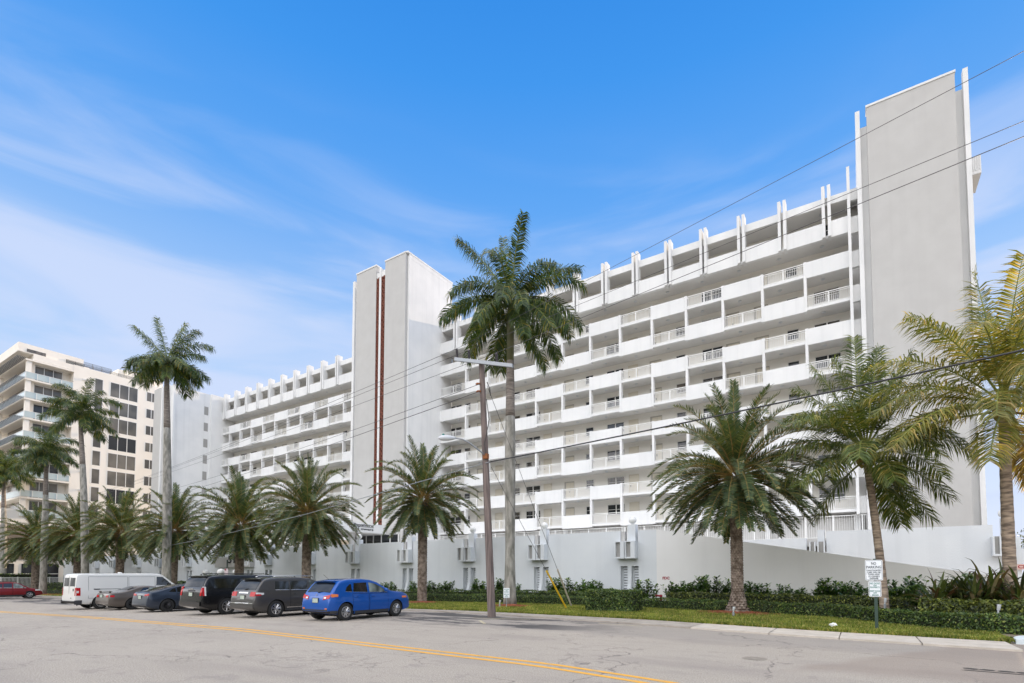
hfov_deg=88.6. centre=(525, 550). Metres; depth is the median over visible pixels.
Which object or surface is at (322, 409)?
overhead wire
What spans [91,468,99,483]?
window
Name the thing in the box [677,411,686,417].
window
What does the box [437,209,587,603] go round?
royal palm
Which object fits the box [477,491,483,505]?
door
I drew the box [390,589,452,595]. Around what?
hedge
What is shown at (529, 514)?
window
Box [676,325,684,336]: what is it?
window
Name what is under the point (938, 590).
strap leaf plant
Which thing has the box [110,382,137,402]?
window
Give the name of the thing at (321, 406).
overhead wire
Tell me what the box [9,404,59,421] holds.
window
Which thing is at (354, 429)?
overhead wire
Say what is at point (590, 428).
window
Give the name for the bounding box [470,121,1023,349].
overhead wire
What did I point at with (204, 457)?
slot window
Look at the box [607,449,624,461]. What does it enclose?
window
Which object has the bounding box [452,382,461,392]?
window
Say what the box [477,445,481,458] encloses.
door
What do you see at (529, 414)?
window
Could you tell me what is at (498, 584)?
shrub
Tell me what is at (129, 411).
window
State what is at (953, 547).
deck wall
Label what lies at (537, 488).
window
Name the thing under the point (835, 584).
shrub
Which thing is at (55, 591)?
hedge
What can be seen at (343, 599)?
crossover
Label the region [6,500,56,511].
window
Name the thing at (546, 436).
door
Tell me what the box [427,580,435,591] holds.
shrub
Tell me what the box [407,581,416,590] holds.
shrub
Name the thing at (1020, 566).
clearance sign
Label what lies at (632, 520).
globe lamp
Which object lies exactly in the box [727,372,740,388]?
door
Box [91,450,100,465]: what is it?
window
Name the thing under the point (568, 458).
door
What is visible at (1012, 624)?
hedge
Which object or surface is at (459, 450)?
window
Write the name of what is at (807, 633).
kerb
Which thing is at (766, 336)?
door
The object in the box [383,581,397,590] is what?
shrub
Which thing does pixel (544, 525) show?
globe lamp
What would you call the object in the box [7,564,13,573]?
window
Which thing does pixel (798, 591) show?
shrub
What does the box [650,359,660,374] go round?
door
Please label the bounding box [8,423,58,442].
window
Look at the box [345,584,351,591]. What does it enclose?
side window
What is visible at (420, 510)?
date palm
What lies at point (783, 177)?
overhead wire
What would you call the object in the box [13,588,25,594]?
door
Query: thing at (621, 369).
window
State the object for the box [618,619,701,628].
kerb
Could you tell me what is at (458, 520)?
window
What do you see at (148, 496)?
window
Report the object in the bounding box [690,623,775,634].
kerb
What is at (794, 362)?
window
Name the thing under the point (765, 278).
door
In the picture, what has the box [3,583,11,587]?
side window
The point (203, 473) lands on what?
slot window
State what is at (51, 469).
window
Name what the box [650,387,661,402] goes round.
door
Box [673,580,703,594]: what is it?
shrub
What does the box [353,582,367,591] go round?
side window
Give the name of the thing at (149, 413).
window
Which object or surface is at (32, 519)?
date palm
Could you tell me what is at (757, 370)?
door
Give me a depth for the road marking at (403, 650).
11.78 m
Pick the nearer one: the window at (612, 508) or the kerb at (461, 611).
the kerb at (461, 611)
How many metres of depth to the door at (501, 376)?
60.80 m
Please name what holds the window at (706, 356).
in the apartment building
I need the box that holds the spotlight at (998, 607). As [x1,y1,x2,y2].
[996,604,1000,616]
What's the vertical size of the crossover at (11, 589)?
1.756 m
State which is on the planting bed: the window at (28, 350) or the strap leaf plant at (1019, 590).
the strap leaf plant at (1019, 590)
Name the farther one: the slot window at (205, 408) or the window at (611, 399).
the slot window at (205, 408)
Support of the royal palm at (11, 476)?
on the lawn at (742, 625)
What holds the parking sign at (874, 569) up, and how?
on the lawn at (742, 625)
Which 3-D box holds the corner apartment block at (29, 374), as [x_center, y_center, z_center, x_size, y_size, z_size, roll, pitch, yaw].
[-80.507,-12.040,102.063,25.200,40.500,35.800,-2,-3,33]
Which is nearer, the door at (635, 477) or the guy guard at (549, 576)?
the guy guard at (549, 576)
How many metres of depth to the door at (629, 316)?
52.38 m
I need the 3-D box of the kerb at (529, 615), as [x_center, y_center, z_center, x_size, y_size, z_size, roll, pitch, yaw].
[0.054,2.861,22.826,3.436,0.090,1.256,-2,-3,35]
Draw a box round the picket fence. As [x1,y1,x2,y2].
[0,577,64,586]
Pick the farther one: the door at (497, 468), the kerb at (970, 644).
the door at (497, 468)
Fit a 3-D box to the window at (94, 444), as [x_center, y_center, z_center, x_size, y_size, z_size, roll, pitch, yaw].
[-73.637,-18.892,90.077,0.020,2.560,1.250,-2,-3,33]
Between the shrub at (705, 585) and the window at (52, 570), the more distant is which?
the window at (52, 570)
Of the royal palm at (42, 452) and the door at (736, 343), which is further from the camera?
the royal palm at (42, 452)
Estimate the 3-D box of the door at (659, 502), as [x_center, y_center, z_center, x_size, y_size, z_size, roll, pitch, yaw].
[12.576,-3.681,50.130,1.160,2.100,0.056,-2,-3,33]
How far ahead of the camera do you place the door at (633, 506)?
51.41 m
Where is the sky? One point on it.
(230, 170)
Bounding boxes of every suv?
[179,573,273,614]
[230,576,314,616]
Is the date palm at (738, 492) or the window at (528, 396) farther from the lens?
the window at (528, 396)
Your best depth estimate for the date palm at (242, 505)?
45.61 m
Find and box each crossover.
[0,581,42,597]
[302,575,408,620]
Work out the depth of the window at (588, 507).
54.07 m
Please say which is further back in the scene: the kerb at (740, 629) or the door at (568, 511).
the door at (568, 511)
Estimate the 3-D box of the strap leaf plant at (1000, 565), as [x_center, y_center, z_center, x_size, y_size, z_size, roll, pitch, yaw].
[17.052,1.481,19.026,2.831,2.525,2.850,-1,-3,14]
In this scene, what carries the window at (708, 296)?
in the apartment building
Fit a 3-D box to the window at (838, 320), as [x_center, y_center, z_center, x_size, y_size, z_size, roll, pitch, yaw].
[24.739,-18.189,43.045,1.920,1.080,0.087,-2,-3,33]
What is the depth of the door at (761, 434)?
45.42 m
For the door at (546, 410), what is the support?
in the apartment building
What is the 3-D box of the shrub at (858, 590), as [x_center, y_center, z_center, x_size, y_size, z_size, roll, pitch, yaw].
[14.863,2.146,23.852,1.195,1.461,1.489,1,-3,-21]
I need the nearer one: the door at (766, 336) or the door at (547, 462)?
the door at (766, 336)
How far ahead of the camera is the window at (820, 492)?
42.34 m
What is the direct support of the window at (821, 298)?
in the apartment building
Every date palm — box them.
[0,501,71,588]
[24,491,115,572]
[63,486,161,572]
[114,482,220,583]
[177,465,292,572]
[246,451,367,578]
[363,434,481,600]
[646,379,839,611]
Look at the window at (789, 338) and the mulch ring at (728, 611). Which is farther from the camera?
the window at (789, 338)
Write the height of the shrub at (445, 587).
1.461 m
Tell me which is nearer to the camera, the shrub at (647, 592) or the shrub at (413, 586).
the shrub at (647, 592)
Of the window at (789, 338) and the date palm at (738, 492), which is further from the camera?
the window at (789, 338)
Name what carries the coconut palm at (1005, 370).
on the planting bed
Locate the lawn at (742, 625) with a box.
[44,595,1010,643]
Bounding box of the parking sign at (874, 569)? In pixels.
[865,559,882,628]
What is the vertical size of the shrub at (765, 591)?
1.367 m
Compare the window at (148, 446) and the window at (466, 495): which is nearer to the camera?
the window at (466, 495)
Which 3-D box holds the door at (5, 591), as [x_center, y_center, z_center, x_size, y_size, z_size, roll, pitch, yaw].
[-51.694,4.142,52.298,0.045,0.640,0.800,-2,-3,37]
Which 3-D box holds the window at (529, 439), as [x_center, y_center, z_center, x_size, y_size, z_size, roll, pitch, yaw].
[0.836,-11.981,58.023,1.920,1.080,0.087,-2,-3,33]
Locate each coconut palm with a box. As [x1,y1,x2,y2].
[769,334,979,608]
[843,249,1023,597]
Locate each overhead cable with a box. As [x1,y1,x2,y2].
[101,462,488,554]
[489,349,1023,462]
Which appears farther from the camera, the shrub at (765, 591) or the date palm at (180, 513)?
the date palm at (180, 513)
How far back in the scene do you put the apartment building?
49.91 m
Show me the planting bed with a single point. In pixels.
(1011, 635)
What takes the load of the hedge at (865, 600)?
on the lawn at (742, 625)
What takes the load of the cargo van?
on the road
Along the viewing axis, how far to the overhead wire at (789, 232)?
13.91 m
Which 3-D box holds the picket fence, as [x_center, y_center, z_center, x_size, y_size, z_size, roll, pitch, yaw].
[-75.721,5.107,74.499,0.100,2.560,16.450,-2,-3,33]
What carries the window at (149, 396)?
in the corner apartment block at (29, 374)
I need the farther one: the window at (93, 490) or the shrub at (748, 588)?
the window at (93, 490)
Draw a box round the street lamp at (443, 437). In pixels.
[438,434,488,458]
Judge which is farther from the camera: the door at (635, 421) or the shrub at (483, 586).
the door at (635, 421)
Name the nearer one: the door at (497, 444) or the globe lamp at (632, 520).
the globe lamp at (632, 520)
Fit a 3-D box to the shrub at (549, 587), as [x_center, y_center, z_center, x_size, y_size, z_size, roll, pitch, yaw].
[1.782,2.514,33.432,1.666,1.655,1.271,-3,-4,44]
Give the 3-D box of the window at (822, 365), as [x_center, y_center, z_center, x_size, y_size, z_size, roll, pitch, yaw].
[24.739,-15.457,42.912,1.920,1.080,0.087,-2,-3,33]
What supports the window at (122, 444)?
in the corner apartment block at (29, 374)
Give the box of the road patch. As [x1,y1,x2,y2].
[965,668,1023,674]
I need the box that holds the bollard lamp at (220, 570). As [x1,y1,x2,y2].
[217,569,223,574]
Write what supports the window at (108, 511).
in the corner apartment block at (29, 374)
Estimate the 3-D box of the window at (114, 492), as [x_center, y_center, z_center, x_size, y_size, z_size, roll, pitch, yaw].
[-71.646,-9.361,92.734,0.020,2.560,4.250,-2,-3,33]
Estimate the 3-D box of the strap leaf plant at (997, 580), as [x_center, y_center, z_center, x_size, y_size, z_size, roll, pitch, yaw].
[16.265,1.461,18.473,3.245,2.419,2.602,0,-3,-6]
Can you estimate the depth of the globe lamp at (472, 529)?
39.58 m
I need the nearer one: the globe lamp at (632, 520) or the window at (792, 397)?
the globe lamp at (632, 520)
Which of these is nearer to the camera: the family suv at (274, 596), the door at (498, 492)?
the family suv at (274, 596)
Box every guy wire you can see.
[487,386,556,567]
[491,467,546,570]
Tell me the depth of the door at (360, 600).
21.08 m
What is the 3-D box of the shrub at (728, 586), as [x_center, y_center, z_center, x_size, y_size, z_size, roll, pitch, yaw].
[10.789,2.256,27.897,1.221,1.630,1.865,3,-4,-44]
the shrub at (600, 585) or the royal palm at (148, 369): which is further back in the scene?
the royal palm at (148, 369)
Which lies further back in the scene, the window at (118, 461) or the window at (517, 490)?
the window at (118, 461)
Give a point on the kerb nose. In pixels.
(1019, 639)
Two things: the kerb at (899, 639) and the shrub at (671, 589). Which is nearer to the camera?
the kerb at (899, 639)
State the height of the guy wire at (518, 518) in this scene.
6.364 m
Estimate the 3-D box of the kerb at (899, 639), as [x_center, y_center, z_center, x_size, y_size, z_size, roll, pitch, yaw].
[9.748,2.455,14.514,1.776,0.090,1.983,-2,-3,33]
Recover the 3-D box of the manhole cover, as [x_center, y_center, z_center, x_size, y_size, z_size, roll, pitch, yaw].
[4.839,2.288,11.085,0.500,0.001,0.500,-2,-3,33]
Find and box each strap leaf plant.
[895,569,971,611]
[926,576,983,598]
[927,568,1017,602]
[934,557,1020,600]
[971,557,1021,599]
[980,566,1023,604]
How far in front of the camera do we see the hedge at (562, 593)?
33.16 m
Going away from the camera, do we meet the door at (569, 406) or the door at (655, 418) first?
the door at (655, 418)
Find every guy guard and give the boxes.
[546,571,565,606]
[557,569,571,605]
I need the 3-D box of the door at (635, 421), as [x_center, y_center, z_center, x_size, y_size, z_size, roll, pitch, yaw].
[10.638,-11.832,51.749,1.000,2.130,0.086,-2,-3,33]
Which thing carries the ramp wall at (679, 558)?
on the ground
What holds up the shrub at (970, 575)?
on the planting bed
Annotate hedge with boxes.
[0,573,50,587]
[47,580,185,589]
[47,589,61,593]
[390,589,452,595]
[405,593,1023,634]
[449,589,593,597]
[666,591,910,611]
[916,596,1023,619]
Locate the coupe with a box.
[95,585,154,609]
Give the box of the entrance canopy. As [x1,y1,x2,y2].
[273,521,385,543]
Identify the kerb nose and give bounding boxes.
[1013,635,1023,644]
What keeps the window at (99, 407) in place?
in the corner apartment block at (29, 374)
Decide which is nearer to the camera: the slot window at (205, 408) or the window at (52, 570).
the window at (52, 570)
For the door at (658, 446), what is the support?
in the apartment building
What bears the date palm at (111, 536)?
on the lawn at (742, 625)
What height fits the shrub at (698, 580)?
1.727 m
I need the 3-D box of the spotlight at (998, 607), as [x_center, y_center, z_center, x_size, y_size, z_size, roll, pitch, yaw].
[14.899,1.957,16.514,0.127,0.506,0.110,-2,-3,33]
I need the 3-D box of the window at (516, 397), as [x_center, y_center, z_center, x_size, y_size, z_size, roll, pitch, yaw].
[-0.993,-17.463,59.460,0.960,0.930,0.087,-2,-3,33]
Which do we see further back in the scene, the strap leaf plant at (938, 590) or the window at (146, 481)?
the window at (146, 481)
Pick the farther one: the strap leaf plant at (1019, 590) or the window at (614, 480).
the window at (614, 480)
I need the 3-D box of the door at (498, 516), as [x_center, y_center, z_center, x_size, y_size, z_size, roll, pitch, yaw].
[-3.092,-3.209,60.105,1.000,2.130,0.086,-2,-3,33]
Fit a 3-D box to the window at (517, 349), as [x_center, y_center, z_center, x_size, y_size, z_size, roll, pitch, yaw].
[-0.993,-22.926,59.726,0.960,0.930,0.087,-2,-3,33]
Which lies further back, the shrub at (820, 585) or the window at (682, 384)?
the window at (682, 384)
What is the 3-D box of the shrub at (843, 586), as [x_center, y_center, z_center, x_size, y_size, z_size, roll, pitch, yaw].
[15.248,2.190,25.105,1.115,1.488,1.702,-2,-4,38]
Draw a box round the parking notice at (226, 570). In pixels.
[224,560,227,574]
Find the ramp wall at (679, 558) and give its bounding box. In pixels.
[656,529,1020,607]
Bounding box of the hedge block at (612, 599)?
[584,588,643,611]
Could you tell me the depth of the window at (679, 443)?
49.11 m
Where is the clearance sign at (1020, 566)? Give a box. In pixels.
[1017,564,1023,569]
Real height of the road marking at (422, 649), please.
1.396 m
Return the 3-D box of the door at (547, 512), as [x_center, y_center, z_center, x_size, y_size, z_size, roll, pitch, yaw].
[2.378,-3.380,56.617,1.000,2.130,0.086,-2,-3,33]
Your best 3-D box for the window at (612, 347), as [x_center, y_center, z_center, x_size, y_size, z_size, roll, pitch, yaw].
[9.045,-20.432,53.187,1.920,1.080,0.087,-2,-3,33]
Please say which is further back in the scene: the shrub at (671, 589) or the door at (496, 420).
the door at (496, 420)
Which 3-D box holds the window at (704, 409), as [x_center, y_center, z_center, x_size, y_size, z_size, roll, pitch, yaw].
[17.077,-12.487,47.665,1.920,1.080,0.087,-2,-3,33]
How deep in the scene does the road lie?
11.96 m
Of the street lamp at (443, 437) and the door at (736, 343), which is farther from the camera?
the door at (736, 343)
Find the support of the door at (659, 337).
in the apartment building
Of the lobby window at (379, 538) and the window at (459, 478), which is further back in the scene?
the window at (459, 478)
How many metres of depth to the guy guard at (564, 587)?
28.24 m
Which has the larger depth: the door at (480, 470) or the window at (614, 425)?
the door at (480, 470)
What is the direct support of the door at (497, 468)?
in the apartment building
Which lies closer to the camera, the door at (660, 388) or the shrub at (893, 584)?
the shrub at (893, 584)
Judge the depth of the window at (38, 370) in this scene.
86.24 m
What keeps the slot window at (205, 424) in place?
in the apartment building
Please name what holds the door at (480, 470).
in the apartment building
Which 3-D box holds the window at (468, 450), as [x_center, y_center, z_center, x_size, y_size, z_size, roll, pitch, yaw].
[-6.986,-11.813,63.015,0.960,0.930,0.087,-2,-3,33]
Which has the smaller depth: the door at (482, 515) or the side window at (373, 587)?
the side window at (373, 587)
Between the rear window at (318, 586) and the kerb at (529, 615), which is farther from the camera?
the kerb at (529, 615)
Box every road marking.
[1,611,677,682]
[2,612,648,682]
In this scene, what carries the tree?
on the ground
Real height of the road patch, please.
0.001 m
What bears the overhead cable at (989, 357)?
attached to the utility pole
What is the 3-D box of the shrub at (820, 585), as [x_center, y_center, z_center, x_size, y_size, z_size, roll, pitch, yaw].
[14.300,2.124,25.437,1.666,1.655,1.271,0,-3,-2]
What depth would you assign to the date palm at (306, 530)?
40.70 m
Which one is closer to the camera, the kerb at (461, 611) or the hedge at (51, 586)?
the kerb at (461, 611)
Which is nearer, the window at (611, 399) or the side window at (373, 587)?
the side window at (373, 587)
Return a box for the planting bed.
[1003,634,1022,636]
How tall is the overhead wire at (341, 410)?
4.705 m
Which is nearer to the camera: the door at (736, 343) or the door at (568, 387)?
the door at (736, 343)
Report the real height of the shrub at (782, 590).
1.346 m
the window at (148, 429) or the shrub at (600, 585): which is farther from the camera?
the window at (148, 429)
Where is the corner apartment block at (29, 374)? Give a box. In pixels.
[0,342,162,583]
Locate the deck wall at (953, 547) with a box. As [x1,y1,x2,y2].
[743,518,1023,578]
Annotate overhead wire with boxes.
[91,353,494,497]
[102,349,455,491]
[114,350,467,488]
[181,384,478,486]
[185,391,479,491]
[457,51,1023,348]
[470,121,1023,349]
[497,136,1023,352]
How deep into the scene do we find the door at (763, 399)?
45.33 m
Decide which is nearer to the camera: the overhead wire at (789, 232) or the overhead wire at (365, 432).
the overhead wire at (789, 232)
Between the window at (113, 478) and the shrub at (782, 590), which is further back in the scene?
the window at (113, 478)
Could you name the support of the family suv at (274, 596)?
on the road
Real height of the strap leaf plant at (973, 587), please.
2.034 m
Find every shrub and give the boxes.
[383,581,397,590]
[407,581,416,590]
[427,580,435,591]
[431,583,442,591]
[438,580,457,591]
[470,579,481,591]
[476,581,486,591]
[494,578,503,591]
[545,577,562,590]
[553,577,577,592]
[569,578,594,590]
[580,581,598,592]
[593,580,603,588]
[632,579,659,597]
[661,581,678,595]
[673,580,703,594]
[688,575,711,594]
[692,574,729,594]
[709,578,730,593]
[743,581,762,594]
[756,583,772,594]
[776,583,797,596]
[790,588,810,596]
[800,577,835,595]
[810,580,845,597]
[831,580,854,594]
[840,581,868,598]
[878,579,912,597]
[889,586,917,608]
[893,574,931,608]
[955,573,973,582]
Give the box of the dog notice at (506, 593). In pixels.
[503,588,509,605]
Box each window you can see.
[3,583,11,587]
[6,481,57,499]
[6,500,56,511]
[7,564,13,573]
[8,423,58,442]
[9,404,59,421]
[10,384,61,400]
[13,583,25,587]
[15,365,62,383]
[21,564,31,573]
[27,349,45,356]
[34,463,58,480]
[47,564,58,583]
[90,486,98,501]
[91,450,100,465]
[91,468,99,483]
[92,433,100,447]
[94,378,103,392]
[94,397,102,411]
[105,506,133,520]
[106,470,134,487]
[106,488,134,504]
[107,452,135,470]
[108,435,135,453]
[109,401,137,419]
[109,417,136,436]
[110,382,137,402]
[143,476,150,485]
[143,493,150,502]
[144,442,152,451]
[144,459,151,468]
[145,425,152,435]
[146,392,153,401]
[146,409,153,418]
[202,471,206,479]
[203,439,206,447]
[203,455,206,463]
[204,406,207,414]
[204,423,207,431]
[308,582,334,592]
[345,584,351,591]
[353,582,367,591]
[357,534,398,543]
[368,582,386,591]
[451,427,461,436]
[451,449,461,453]
[451,471,461,480]
[451,517,460,525]
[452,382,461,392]
[464,493,470,500]
[465,447,470,454]
[514,344,520,353]
[515,391,519,399]
[515,439,519,447]
[515,487,520,495]
[515,512,519,518]
[526,387,540,398]
[526,411,540,420]
[526,436,540,447]
[526,460,540,469]
[526,485,540,495]
[526,510,540,518]
[585,324,588,333]
[585,427,593,436]
[586,479,593,488]
[586,506,594,514]
[606,341,623,355]
[606,368,623,378]
[606,395,623,408]
[607,422,624,431]
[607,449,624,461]
[607,476,624,486]
[607,504,624,515]
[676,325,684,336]
[676,383,685,393]
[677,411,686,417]
[677,440,686,450]
[701,287,720,302]
[702,345,722,361]
[703,375,722,382]
[703,405,722,419]
[785,265,797,278]
[787,328,799,341]
[788,360,799,365]
[788,393,800,404]
[790,457,801,468]
[813,286,839,304]
[814,319,839,326]
[815,352,841,369]
[816,385,841,393]
[818,453,842,460]
[818,486,845,501]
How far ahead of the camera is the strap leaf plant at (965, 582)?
18.94 m
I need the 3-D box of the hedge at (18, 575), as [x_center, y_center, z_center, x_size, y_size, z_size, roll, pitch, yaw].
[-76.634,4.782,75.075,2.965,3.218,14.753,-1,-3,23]
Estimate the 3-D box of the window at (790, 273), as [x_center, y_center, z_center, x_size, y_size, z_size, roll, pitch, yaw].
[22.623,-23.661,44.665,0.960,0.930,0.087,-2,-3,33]
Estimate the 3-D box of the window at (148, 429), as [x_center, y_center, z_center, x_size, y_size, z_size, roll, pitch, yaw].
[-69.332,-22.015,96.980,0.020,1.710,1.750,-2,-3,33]
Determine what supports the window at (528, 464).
in the apartment building
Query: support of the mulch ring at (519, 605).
on the lawn at (742, 625)
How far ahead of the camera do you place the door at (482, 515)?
61.52 m
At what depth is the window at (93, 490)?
89.60 m
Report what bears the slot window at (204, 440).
in the apartment building
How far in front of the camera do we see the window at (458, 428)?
64.08 m
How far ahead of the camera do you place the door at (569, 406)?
55.75 m
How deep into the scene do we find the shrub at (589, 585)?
31.82 m
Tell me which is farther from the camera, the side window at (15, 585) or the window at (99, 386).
the window at (99, 386)
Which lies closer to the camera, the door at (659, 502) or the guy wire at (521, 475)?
the guy wire at (521, 475)
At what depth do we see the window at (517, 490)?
58.87 m
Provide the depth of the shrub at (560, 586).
32.50 m
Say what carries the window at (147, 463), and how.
in the corner apartment block at (29, 374)
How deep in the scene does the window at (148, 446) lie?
96.62 m
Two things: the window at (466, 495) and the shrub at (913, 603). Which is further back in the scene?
the window at (466, 495)
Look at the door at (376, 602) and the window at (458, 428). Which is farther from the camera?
the window at (458, 428)
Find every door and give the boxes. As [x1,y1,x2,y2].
[1,588,12,594]
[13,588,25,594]
[353,593,368,610]
[369,593,388,609]
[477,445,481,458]
[477,468,482,473]
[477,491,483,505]
[477,514,483,521]
[495,372,502,382]
[495,418,502,431]
[495,441,502,446]
[495,465,502,479]
[495,489,502,495]
[495,513,501,529]
[543,408,551,422]
[543,433,551,438]
[544,458,551,473]
[544,483,551,490]
[544,509,551,525]
[564,379,573,392]
[564,430,573,444]
[565,404,573,408]
[565,456,573,461]
[565,481,573,498]
[565,507,574,515]
[628,310,636,322]
[628,364,637,378]
[628,391,637,396]
[629,419,638,435]
[629,446,638,453]
[629,474,638,492]
[629,502,638,511]
[649,331,660,344]
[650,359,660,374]
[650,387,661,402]
[650,415,661,431]
[651,443,662,460]
[651,472,662,490]
[651,500,662,519]
[726,311,738,326]
[726,341,739,346]
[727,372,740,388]
[754,304,767,319]
[754,335,768,349]
[755,366,769,383]
[756,274,767,284]
[756,397,770,414]
[756,428,770,448]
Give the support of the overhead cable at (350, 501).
attached to the utility pole
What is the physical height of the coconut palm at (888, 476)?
11.704 m
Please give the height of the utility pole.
12.006 m
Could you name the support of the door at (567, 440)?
in the apartment building
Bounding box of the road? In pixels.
[0,596,1023,682]
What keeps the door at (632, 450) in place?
in the apartment building
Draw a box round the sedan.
[132,584,189,611]
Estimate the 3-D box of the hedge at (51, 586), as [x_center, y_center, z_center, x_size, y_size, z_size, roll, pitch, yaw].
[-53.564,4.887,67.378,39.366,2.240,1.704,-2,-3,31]
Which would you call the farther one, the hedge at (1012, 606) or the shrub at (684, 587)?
the shrub at (684, 587)
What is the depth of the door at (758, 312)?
45.98 m
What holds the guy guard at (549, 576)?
attached to the guy wire at (518, 518)
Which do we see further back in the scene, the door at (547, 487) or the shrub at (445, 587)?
the door at (547, 487)
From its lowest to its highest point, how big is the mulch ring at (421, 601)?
0.122 m
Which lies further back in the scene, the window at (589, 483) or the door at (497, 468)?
the door at (497, 468)
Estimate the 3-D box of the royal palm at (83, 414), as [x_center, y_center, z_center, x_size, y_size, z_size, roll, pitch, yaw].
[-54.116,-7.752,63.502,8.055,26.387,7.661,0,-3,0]
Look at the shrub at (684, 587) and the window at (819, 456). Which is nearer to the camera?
the shrub at (684, 587)
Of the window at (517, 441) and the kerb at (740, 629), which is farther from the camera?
the window at (517, 441)
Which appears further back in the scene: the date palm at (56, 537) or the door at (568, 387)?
the date palm at (56, 537)
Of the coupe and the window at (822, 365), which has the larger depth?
the window at (822, 365)
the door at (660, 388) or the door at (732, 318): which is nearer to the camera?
the door at (732, 318)
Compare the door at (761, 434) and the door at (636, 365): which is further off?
the door at (636, 365)
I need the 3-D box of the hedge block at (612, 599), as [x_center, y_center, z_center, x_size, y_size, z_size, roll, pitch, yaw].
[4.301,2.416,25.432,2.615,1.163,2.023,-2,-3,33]
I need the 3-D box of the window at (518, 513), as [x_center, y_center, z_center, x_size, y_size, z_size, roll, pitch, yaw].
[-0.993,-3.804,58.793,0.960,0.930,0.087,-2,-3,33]
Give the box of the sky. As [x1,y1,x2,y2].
[0,0,1023,573]
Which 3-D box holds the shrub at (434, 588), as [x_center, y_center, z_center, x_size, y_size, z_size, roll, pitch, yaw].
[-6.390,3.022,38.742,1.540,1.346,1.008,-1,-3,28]
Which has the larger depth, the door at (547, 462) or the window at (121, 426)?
the window at (121, 426)
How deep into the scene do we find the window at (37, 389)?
86.12 m
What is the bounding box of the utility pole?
[454,348,512,616]
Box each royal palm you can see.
[0,448,37,573]
[7,423,86,593]
[36,377,123,572]
[121,315,216,580]
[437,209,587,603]
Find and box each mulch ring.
[409,601,434,602]
[495,604,529,606]
[698,610,777,614]
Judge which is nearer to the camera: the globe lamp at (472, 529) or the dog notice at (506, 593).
the dog notice at (506, 593)
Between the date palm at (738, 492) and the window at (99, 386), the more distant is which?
the window at (99, 386)
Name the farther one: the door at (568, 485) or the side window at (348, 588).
the door at (568, 485)
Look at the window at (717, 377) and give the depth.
47.78 m
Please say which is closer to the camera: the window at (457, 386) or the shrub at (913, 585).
the shrub at (913, 585)
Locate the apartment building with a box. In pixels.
[150,67,986,553]
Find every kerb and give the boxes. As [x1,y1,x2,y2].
[403,609,501,614]
[496,612,565,618]
[553,616,629,622]
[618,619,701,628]
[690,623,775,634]
[769,628,840,639]
[840,632,921,644]
[916,636,1022,651]
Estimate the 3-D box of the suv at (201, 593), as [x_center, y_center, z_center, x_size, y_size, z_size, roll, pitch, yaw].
[-14.154,2.177,26.846,2.392,1.966,5.746,-2,-3,32]
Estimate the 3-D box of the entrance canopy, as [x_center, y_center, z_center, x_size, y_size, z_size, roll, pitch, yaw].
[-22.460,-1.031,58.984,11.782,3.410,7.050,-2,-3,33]
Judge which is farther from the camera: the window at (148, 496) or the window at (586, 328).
the window at (148, 496)
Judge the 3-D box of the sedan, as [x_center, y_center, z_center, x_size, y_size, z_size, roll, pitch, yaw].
[-18.780,2.592,29.135,2.183,1.466,4.704,-2,-3,32]
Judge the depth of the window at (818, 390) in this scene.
42.96 m
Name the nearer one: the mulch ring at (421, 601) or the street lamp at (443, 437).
the street lamp at (443, 437)
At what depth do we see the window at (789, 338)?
44.40 m
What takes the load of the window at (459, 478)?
in the apartment building
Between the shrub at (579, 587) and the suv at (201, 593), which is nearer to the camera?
the suv at (201, 593)
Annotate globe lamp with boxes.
[470,527,475,532]
[541,522,547,528]
[629,517,635,523]
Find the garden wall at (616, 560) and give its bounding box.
[63,524,667,597]
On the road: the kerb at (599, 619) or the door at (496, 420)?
the kerb at (599, 619)
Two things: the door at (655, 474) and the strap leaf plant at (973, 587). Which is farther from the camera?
the door at (655, 474)
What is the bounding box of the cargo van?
[60,572,173,608]
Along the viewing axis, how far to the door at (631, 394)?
51.92 m
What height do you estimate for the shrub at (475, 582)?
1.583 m
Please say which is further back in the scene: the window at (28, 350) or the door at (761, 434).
the window at (28, 350)
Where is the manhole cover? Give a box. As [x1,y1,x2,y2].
[742,657,766,659]
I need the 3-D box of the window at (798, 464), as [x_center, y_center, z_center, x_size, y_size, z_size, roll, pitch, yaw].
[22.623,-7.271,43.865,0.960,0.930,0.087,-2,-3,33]
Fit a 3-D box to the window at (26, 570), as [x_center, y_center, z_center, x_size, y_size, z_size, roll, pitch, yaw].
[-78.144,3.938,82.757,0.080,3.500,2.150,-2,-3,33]
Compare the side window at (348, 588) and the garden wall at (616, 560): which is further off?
the garden wall at (616, 560)

